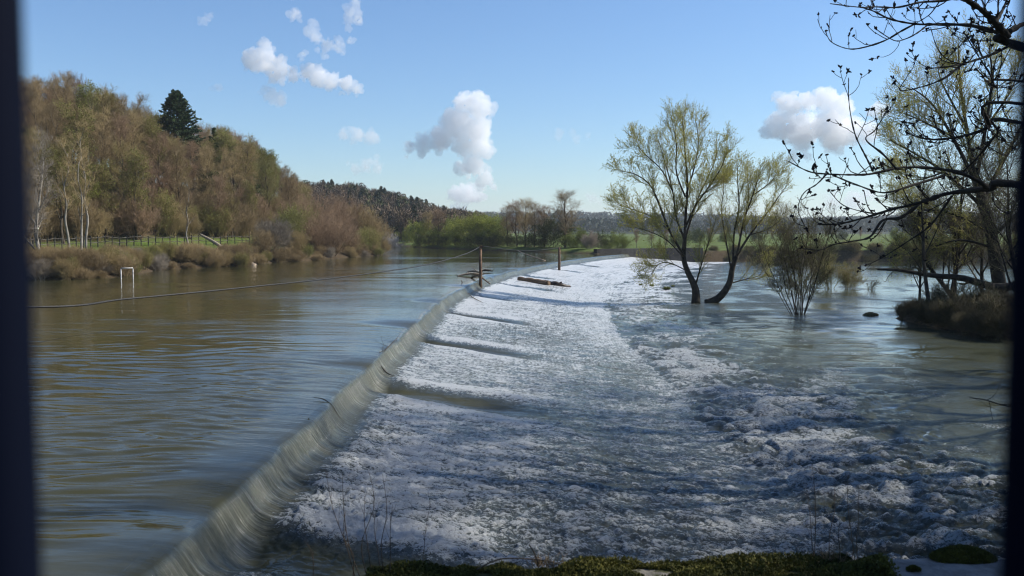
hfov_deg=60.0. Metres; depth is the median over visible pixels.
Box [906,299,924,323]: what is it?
island thicket
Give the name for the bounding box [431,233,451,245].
leafy tree
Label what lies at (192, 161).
hillside tree
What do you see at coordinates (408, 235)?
leafy tree
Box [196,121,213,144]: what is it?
hillside tree
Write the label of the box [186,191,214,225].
bank bush
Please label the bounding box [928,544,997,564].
moss cushion
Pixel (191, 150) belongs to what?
hillside tree
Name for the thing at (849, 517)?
dry stem
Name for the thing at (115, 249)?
bank bush
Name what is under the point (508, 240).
leafy tree
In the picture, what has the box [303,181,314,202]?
hillside tree
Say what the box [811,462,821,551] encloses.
dry stem
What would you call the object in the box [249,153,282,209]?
hillside tree
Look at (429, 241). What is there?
leafy tree
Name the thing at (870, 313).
mossy stump
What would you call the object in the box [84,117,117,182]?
hillside tree
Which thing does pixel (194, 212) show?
bank bush
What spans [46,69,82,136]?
hillside tree
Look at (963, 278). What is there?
leaning log
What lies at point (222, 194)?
hillside tree
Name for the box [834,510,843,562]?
dry stem
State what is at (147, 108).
hillside tree
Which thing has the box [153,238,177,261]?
bank bush
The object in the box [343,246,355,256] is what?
bank bush
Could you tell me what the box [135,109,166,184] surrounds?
hillside tree
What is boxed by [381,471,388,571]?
dry stem
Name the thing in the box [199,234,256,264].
fallen trunk
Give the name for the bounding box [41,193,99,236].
bank bush
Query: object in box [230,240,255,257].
bank bush
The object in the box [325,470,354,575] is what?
dry stem
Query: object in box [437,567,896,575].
stone wall
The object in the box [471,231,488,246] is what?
leafy tree
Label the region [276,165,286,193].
hillside tree
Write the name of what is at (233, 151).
hillside tree
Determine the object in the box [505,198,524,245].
bank tree
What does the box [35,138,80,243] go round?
hillside tree
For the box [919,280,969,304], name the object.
island thicket
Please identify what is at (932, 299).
island thicket
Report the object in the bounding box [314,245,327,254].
bank bush
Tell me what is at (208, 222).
bank bush
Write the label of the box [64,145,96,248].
birch
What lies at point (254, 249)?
bank bush
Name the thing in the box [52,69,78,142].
hillside tree
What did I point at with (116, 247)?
bank bush
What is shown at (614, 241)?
leafy tree
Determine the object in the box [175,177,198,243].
birch
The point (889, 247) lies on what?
bank scrub
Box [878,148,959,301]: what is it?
thin tree
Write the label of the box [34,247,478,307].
steel cable
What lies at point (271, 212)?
bank bush
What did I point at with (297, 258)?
bank bush
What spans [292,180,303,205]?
hillside tree
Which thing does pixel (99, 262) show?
bank bush
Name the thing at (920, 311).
island bramble
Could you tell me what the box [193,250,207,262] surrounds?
bank bush
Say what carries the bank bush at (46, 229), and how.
on the ground
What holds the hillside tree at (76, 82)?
on the ground
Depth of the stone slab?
3.94 m
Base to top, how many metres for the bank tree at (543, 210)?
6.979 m
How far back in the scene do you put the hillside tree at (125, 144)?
92.45 m
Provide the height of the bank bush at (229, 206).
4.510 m
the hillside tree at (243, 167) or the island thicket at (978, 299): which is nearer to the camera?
the island thicket at (978, 299)
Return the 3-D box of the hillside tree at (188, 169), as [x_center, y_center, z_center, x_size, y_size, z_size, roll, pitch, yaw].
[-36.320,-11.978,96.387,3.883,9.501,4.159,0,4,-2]
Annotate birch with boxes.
[53,137,79,247]
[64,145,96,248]
[65,116,99,248]
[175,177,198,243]
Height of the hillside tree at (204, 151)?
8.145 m
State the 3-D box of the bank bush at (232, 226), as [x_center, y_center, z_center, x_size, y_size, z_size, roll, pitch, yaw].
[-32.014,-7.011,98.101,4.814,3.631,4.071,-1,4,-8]
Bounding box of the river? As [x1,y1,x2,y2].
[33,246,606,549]
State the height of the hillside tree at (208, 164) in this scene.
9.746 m
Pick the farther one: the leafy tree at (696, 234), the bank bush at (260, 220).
the leafy tree at (696, 234)
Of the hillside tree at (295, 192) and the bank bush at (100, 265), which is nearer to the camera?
the bank bush at (100, 265)
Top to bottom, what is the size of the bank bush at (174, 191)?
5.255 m
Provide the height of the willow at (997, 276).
15.683 m
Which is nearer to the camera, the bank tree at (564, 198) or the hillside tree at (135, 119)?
the hillside tree at (135, 119)
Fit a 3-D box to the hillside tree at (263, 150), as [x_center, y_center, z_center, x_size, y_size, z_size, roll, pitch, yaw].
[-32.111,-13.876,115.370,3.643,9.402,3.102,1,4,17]
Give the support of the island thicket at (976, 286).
on the ground
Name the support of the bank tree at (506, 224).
on the ground
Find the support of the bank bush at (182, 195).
on the ground
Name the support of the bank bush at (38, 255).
on the ground
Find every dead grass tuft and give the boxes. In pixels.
[526,552,565,567]
[809,549,850,562]
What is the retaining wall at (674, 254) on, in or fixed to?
on the ground
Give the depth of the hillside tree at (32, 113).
93.68 m
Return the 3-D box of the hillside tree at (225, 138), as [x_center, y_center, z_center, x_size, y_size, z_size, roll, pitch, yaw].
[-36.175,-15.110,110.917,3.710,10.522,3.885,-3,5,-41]
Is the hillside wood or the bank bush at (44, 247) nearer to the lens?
the bank bush at (44, 247)
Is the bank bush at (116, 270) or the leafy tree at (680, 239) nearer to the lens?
the bank bush at (116, 270)
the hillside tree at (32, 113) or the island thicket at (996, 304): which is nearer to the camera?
the island thicket at (996, 304)
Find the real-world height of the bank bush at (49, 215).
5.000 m
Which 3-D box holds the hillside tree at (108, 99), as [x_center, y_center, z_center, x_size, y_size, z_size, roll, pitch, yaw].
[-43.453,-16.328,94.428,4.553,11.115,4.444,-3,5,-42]
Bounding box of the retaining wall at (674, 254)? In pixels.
[594,248,702,261]
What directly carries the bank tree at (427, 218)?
on the ground
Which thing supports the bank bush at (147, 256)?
on the ground
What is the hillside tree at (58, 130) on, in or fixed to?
on the ground
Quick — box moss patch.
[832,552,921,571]
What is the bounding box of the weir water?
[42,254,1001,575]
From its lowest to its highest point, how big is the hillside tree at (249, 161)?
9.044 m
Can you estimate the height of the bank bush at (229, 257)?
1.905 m
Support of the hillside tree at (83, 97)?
on the ground
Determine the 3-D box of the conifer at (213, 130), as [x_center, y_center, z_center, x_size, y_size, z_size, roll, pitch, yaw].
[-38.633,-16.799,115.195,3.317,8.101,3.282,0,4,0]
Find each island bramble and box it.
[897,299,918,316]
[907,296,925,312]
[911,300,931,322]
[922,299,950,329]
[933,302,964,328]
[942,297,978,329]
[946,310,981,333]
[960,308,1005,338]
[968,307,1006,343]
[970,286,1007,301]
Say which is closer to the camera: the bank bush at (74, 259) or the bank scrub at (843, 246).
the bank bush at (74, 259)
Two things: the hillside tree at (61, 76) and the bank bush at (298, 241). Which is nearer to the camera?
the bank bush at (298, 241)
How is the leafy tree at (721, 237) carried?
on the ground
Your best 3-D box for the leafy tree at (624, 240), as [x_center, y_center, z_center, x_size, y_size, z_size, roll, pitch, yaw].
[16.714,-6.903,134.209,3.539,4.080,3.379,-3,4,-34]
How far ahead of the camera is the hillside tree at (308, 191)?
127.88 m
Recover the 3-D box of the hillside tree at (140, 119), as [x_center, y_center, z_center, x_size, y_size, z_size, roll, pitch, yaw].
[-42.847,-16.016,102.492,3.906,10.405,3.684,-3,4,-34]
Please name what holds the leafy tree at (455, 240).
on the ground
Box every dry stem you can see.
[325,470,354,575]
[335,467,359,575]
[343,512,353,575]
[359,489,370,567]
[361,468,374,572]
[374,505,379,572]
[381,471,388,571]
[384,505,395,570]
[422,492,430,563]
[527,537,537,566]
[805,488,814,556]
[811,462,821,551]
[829,485,840,559]
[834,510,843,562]
[843,501,857,560]
[844,479,854,559]
[854,487,860,558]
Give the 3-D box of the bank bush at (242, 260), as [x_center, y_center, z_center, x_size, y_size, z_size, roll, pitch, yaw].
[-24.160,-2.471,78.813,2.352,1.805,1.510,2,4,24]
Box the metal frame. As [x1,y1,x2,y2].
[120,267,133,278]
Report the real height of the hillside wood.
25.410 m
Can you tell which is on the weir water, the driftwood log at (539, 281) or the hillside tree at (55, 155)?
the driftwood log at (539, 281)
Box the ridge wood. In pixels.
[477,210,1004,233]
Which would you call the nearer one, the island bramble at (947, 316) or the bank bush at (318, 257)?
the island bramble at (947, 316)
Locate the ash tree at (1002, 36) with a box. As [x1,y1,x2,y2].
[782,0,1017,272]
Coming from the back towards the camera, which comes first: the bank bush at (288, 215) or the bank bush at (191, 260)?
the bank bush at (288, 215)
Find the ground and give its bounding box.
[29,162,1007,334]
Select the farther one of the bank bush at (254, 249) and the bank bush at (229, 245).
the bank bush at (254, 249)
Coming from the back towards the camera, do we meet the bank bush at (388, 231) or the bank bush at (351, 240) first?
the bank bush at (388, 231)
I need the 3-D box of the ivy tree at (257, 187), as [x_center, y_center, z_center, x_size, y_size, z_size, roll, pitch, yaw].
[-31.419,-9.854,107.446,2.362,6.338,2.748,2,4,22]
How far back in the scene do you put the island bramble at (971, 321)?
37.66 m
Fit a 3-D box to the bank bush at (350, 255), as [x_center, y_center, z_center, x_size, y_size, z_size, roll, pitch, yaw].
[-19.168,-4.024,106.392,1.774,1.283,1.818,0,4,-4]
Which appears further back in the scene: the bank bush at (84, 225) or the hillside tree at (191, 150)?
the hillside tree at (191, 150)
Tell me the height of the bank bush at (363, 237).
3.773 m
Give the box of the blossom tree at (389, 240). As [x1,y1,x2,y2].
[383,233,406,247]
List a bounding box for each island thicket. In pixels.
[892,302,906,320]
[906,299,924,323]
[917,291,947,323]
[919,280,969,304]
[937,291,970,327]
[948,278,1006,301]
[967,289,1004,333]
[970,290,1007,336]
[996,286,1007,307]
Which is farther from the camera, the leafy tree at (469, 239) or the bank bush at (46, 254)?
the leafy tree at (469, 239)
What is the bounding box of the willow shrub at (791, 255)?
[739,195,843,314]
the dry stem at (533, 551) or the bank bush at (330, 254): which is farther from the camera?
the bank bush at (330, 254)
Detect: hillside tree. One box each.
[26,76,51,167]
[26,91,48,168]
[27,73,46,115]
[27,95,37,127]
[27,123,50,190]
[28,125,52,200]
[29,97,75,164]
[30,80,55,118]
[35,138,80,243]
[36,102,70,170]
[40,78,76,132]
[40,93,71,132]
[41,84,63,131]
[41,109,71,142]
[45,131,75,192]
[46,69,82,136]
[51,96,98,179]
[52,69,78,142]
[65,73,99,152]
[68,79,104,169]
[68,160,100,233]
[77,116,99,180]
[83,83,120,155]
[83,105,118,179]
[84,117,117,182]
[91,158,121,238]
[95,95,127,180]
[98,112,140,181]
[99,90,126,170]
[103,138,137,201]
[108,122,135,187]
[113,107,151,202]
[114,90,150,191]
[116,144,152,239]
[129,106,153,174]
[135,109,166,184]
[138,113,166,182]
[138,159,159,232]
[140,104,156,120]
[140,131,181,193]
[159,140,195,223]
[160,131,178,179]
[161,137,184,181]
[162,133,192,190]
[178,139,209,194]
[182,143,199,182]
[191,145,221,199]
[194,126,211,184]
[194,140,218,182]
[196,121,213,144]
[198,140,218,171]
[208,153,234,193]
[209,173,231,236]
[211,126,234,168]
[212,127,236,179]
[219,144,245,196]
[221,135,239,182]
[223,180,241,237]
[230,130,245,186]
[231,133,264,190]
[235,151,255,188]
[238,143,259,185]
[238,175,259,227]
[241,180,260,234]
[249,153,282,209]
[255,146,278,202]
[259,157,280,189]
[260,176,279,208]
[273,164,281,197]
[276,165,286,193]
[278,167,300,203]
[281,176,298,206]
[282,175,304,203]
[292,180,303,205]
[300,184,311,208]
[301,184,313,203]
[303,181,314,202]
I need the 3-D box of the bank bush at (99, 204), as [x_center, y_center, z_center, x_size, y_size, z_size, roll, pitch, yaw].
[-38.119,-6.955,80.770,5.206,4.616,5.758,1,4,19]
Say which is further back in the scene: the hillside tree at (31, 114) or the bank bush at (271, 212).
the bank bush at (271, 212)
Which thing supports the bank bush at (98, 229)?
on the ground
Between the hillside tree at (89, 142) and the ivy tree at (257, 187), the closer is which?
the hillside tree at (89, 142)
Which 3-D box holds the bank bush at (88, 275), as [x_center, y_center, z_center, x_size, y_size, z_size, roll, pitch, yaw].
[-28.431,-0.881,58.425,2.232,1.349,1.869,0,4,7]
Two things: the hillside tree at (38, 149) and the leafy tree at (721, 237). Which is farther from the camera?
the leafy tree at (721, 237)
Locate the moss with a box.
[365,551,901,575]
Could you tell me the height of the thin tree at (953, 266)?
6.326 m
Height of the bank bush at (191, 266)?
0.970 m
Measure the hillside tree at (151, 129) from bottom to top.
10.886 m
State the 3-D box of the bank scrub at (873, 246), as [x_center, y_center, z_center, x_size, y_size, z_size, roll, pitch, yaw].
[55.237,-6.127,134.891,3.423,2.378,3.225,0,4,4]
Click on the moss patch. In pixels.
(912, 568)
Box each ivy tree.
[195,169,219,201]
[245,181,261,206]
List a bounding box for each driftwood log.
[517,277,549,284]
[545,280,570,286]
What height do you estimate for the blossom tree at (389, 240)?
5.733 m
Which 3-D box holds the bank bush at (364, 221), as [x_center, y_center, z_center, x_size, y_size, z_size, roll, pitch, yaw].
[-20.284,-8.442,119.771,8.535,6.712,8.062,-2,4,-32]
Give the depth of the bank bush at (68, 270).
57.57 m
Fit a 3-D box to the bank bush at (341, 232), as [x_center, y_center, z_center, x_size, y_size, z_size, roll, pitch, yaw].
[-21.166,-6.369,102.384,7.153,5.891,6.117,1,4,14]
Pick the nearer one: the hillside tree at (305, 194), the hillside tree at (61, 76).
the hillside tree at (61, 76)
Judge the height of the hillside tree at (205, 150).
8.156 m
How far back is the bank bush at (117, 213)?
81.14 m
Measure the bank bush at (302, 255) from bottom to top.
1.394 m
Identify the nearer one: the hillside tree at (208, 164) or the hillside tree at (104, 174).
the hillside tree at (104, 174)
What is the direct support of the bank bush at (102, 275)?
on the ground
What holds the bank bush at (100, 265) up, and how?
on the ground
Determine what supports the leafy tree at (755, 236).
on the ground
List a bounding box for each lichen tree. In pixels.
[28,123,62,250]
[30,179,46,234]
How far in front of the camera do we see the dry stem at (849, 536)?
3.89 m
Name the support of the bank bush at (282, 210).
on the ground
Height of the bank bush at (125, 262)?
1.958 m
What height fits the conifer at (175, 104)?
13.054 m
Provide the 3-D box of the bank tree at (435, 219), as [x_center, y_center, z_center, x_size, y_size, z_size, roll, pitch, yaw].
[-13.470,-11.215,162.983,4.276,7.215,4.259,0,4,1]
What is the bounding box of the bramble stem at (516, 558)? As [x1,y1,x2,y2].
[477,558,567,569]
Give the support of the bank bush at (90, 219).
on the ground
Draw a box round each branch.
[457,271,484,275]
[969,382,1003,418]
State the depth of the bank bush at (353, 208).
119.33 m
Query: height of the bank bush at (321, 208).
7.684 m
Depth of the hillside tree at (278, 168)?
127.91 m
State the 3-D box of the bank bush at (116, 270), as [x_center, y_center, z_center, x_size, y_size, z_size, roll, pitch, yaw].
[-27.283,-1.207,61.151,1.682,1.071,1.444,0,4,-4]
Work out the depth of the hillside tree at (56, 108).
98.55 m
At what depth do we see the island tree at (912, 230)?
47.11 m
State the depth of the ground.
133.61 m
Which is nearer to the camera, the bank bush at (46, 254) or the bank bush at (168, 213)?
the bank bush at (46, 254)
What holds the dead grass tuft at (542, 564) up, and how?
on the stone wall at (652, 572)
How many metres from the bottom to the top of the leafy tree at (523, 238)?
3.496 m
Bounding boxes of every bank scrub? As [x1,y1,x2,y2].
[707,245,718,250]
[724,253,738,261]
[728,244,742,252]
[743,245,755,251]
[761,244,771,252]
[829,244,839,255]
[838,239,856,252]
[847,239,862,253]
[859,253,882,261]
[864,241,886,253]
[885,245,896,251]
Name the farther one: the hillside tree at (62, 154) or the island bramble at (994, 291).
the hillside tree at (62, 154)
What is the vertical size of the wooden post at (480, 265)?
3.827 m
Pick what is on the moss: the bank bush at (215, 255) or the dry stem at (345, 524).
the dry stem at (345, 524)
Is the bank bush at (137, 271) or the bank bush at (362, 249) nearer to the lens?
the bank bush at (137, 271)
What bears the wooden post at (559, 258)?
on the weir water
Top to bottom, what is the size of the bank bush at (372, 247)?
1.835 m
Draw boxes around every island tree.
[885,180,972,298]
[907,123,1001,291]
[940,150,1011,289]
[958,114,1013,278]
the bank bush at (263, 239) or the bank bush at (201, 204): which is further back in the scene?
the bank bush at (201, 204)
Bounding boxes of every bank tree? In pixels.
[421,211,437,235]
[427,209,446,244]
[496,204,516,245]
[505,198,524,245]
[512,197,534,246]
[523,201,543,246]
[532,205,551,246]
[546,188,583,247]
[633,229,639,247]
[648,229,654,247]
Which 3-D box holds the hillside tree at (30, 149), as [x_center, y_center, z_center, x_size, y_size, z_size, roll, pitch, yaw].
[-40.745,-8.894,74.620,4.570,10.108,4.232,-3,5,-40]
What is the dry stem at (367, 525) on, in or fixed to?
on the moss
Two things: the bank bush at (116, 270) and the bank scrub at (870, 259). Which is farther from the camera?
the bank scrub at (870, 259)
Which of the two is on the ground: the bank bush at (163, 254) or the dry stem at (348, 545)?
the bank bush at (163, 254)
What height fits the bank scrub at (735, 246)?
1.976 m
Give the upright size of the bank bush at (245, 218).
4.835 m
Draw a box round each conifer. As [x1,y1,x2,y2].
[154,89,205,182]
[208,127,226,179]
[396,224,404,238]
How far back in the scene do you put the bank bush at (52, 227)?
75.45 m
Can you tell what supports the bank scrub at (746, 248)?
on the ground
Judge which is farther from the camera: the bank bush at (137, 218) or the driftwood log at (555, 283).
the bank bush at (137, 218)
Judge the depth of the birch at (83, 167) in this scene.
63.54 m
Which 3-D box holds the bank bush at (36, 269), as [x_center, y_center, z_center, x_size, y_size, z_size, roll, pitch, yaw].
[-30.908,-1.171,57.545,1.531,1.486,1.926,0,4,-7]
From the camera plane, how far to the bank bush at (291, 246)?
92.50 m
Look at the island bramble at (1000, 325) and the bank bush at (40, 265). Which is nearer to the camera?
the island bramble at (1000, 325)
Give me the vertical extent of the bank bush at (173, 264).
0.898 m
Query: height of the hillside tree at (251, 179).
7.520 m
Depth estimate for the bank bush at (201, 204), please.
96.70 m
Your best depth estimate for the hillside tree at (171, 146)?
101.92 m
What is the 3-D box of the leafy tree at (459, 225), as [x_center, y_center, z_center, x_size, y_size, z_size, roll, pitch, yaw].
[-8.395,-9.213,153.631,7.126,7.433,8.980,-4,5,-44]
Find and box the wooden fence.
[31,235,256,248]
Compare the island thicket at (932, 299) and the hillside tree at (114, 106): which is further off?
the hillside tree at (114, 106)
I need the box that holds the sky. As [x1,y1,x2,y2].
[23,0,1018,218]
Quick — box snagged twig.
[375,336,399,352]
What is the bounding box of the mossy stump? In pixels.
[863,312,878,315]
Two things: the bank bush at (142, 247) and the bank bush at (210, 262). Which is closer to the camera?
the bank bush at (142, 247)
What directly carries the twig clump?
in the tailwater
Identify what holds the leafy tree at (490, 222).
on the ground
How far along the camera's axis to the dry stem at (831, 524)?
4.09 m
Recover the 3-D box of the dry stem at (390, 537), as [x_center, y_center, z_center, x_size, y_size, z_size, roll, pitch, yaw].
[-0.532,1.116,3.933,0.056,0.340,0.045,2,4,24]
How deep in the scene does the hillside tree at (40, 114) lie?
84.75 m
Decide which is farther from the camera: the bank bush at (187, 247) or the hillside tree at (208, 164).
the hillside tree at (208, 164)
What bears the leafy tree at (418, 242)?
on the ground
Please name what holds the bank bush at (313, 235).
on the ground
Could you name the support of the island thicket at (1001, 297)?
on the ground
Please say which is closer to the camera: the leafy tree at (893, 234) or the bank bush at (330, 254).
the bank bush at (330, 254)
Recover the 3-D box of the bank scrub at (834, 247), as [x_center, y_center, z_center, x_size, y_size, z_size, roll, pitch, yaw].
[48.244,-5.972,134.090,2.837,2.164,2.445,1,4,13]
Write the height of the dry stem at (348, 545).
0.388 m
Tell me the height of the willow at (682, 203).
13.144 m
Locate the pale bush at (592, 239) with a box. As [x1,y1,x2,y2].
[580,230,600,248]
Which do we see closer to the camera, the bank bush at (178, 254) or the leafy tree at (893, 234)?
the bank bush at (178, 254)
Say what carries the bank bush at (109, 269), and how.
on the ground
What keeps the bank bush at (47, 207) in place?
on the ground
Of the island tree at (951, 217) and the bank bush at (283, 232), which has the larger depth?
the bank bush at (283, 232)
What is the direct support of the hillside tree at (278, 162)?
on the ground
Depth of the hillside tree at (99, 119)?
87.92 m
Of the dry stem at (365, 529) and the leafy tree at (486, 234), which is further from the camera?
the leafy tree at (486, 234)
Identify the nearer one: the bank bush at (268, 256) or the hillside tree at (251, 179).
the bank bush at (268, 256)
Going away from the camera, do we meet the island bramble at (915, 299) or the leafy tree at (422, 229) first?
the island bramble at (915, 299)
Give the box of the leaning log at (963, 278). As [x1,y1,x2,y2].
[864,250,1007,292]
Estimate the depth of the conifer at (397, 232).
211.14 m
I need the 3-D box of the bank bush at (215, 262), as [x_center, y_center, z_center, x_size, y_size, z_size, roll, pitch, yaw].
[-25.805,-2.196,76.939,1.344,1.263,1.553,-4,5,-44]
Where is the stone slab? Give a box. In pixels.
[888,558,997,575]
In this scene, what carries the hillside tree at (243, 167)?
on the ground
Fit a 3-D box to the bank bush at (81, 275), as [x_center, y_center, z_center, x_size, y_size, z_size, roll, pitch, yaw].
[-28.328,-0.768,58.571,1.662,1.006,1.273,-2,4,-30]
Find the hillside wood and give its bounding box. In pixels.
[195,177,484,240]
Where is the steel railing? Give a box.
[0,0,1023,575]
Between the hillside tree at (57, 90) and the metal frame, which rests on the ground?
the hillside tree at (57, 90)
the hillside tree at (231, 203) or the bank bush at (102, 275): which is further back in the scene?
the hillside tree at (231, 203)
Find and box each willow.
[601,96,744,303]
[704,147,797,302]
[866,9,1016,298]
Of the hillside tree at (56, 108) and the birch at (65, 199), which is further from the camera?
the hillside tree at (56, 108)
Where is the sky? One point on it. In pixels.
(479, 105)
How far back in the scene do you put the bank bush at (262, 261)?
84.14 m
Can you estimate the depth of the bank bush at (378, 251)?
112.69 m
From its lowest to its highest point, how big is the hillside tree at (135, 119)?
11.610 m
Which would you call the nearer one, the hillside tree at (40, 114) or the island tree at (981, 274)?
the island tree at (981, 274)
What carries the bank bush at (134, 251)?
on the ground
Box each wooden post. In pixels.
[479,246,482,287]
[558,247,560,269]
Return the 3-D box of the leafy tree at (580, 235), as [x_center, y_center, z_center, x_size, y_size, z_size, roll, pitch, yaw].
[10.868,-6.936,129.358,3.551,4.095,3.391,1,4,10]
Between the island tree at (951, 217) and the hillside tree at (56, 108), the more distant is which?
the hillside tree at (56, 108)
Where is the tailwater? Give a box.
[683,262,1008,443]
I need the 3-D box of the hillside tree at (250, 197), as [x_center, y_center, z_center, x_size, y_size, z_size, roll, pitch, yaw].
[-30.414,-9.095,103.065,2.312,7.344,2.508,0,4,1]
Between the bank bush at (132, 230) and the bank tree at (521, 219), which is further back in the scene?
the bank tree at (521, 219)
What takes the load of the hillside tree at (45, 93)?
on the ground
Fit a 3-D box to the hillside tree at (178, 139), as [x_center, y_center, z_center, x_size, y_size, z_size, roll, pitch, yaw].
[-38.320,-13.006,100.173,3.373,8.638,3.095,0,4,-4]
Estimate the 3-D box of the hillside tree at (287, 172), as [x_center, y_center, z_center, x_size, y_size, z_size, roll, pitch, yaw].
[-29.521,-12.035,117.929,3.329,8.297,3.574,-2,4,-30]
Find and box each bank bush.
[30,185,59,238]
[30,195,62,236]
[30,202,56,242]
[32,244,55,266]
[32,256,54,279]
[32,259,46,279]
[33,246,62,264]
[35,242,89,268]
[38,196,85,240]
[40,243,60,249]
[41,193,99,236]
[47,263,60,275]
[50,206,99,239]
[51,198,110,241]
[52,244,103,269]
[52,258,81,279]
[57,198,96,236]
[60,253,79,269]
[64,267,97,278]
[72,271,93,278]
[74,188,115,232]
[78,246,110,271]
[86,253,110,270]
[87,207,115,240]
[91,269,108,277]
[92,269,107,277]
[94,244,123,258]
[95,188,137,236]
[95,245,122,270]
[102,243,125,251]
[102,259,114,272]
[104,193,165,239]
[106,264,129,275]
[108,253,142,276]
[119,247,144,261]
[119,250,135,265]
[121,208,153,237]
[129,244,151,255]
[131,248,148,262]
[134,263,142,273]
[135,188,183,232]
[137,176,192,208]
[138,187,181,236]
[138,248,153,269]
[145,242,161,258]
[150,251,163,261]
[151,256,168,269]
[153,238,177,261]
[153,252,170,267]
[154,200,193,237]
[155,244,167,255]
[164,240,203,262]
[166,184,200,209]
[166,246,184,260]
[166,261,177,268]
[177,212,204,238]
[180,239,218,262]
[180,251,200,261]
[183,205,200,230]
[184,263,196,268]
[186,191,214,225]
[193,196,232,231]
[193,200,236,236]
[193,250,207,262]
[194,187,226,203]
[203,256,214,267]
[205,210,240,238]
[207,250,227,267]
[207,257,220,266]
[208,244,228,256]
[212,197,235,234]
[213,242,238,251]
[217,245,232,254]
[218,249,235,266]
[224,182,277,226]
[227,210,254,237]
[230,201,260,237]
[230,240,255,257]
[231,250,250,266]
[232,190,271,213]
[239,241,261,250]
[244,229,281,254]
[250,246,259,255]
[251,215,288,251]
[252,208,275,235]
[252,253,267,263]
[257,251,273,262]
[261,193,288,221]
[262,216,297,252]
[265,206,278,223]
[268,198,298,218]
[268,202,308,241]
[271,247,290,261]
[274,199,306,220]
[281,246,296,260]
[282,240,299,251]
[287,229,311,250]
[289,253,301,261]
[293,188,356,232]
[294,204,320,244]
[294,249,305,254]
[294,252,306,260]
[299,213,338,252]
[300,243,314,258]
[308,209,358,255]
[311,253,325,259]
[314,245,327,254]
[321,191,369,242]
[324,246,335,257]
[325,209,364,250]
[342,204,388,241]
[342,231,365,251]
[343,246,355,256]
[344,251,357,256]
[356,244,370,251]
[357,227,376,249]
[362,250,370,255]
[363,224,386,249]
[368,241,376,252]
[369,219,394,249]
[372,247,385,255]
[378,239,392,253]
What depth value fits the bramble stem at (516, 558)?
4.00 m
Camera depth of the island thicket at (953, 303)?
40.86 m
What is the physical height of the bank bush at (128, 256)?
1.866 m
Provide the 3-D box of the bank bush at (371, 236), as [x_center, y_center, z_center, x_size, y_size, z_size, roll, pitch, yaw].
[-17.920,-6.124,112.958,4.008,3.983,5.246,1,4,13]
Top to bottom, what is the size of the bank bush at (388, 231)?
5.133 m
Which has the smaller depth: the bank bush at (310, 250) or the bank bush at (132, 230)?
the bank bush at (132, 230)
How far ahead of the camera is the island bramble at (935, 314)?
41.34 m
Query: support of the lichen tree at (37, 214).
on the ground
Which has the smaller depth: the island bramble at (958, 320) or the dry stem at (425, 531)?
the dry stem at (425, 531)
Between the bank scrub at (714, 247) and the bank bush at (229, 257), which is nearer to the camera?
the bank bush at (229, 257)
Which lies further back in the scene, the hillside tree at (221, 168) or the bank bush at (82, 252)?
the hillside tree at (221, 168)
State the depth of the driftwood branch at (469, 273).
62.33 m
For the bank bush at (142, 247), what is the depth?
71.73 m
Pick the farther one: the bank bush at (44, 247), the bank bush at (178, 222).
the bank bush at (178, 222)
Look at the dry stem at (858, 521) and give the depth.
3.98 m
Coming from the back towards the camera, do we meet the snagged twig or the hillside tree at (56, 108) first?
the hillside tree at (56, 108)
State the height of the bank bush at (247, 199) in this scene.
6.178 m
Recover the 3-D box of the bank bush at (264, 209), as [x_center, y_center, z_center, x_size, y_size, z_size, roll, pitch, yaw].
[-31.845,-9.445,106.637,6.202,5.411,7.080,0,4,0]
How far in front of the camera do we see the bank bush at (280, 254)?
89.20 m
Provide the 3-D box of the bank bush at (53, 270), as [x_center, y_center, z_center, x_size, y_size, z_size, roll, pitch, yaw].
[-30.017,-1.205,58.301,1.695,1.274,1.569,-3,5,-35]
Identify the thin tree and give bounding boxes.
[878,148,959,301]
[904,204,969,296]
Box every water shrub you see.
[809,252,848,288]
[829,261,869,288]
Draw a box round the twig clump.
[865,278,879,289]
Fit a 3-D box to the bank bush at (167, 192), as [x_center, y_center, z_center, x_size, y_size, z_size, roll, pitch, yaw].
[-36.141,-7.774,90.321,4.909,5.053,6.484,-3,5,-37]
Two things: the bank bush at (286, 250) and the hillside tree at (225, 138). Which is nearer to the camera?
the bank bush at (286, 250)
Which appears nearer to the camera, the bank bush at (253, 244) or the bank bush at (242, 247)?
the bank bush at (242, 247)
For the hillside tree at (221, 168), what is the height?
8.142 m
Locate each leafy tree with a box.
[399,218,432,246]
[399,231,414,242]
[414,235,425,245]
[419,232,436,246]
[424,214,454,244]
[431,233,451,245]
[440,221,467,247]
[446,215,479,246]
[452,235,464,245]
[455,211,491,247]
[462,212,510,246]
[463,234,477,246]
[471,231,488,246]
[476,217,512,246]
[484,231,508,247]
[502,233,524,246]
[512,232,539,247]
[526,235,548,247]
[527,212,575,247]
[559,223,587,247]
[575,228,596,247]
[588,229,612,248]
[600,229,621,248]
[614,231,637,248]
[663,230,691,247]
[687,225,706,242]
[717,231,732,241]
[747,228,764,240]
[835,230,848,239]
[889,227,903,238]
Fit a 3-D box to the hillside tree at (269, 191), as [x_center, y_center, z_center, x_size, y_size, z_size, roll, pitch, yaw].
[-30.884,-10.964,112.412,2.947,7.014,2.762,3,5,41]
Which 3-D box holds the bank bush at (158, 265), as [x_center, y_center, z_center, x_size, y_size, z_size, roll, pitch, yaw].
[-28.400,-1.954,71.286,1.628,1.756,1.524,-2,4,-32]
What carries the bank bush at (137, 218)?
on the ground
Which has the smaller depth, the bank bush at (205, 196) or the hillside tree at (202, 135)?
the bank bush at (205, 196)
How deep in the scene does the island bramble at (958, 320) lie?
38.77 m
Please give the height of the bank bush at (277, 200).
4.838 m
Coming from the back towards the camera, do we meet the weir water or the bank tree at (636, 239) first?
the bank tree at (636, 239)

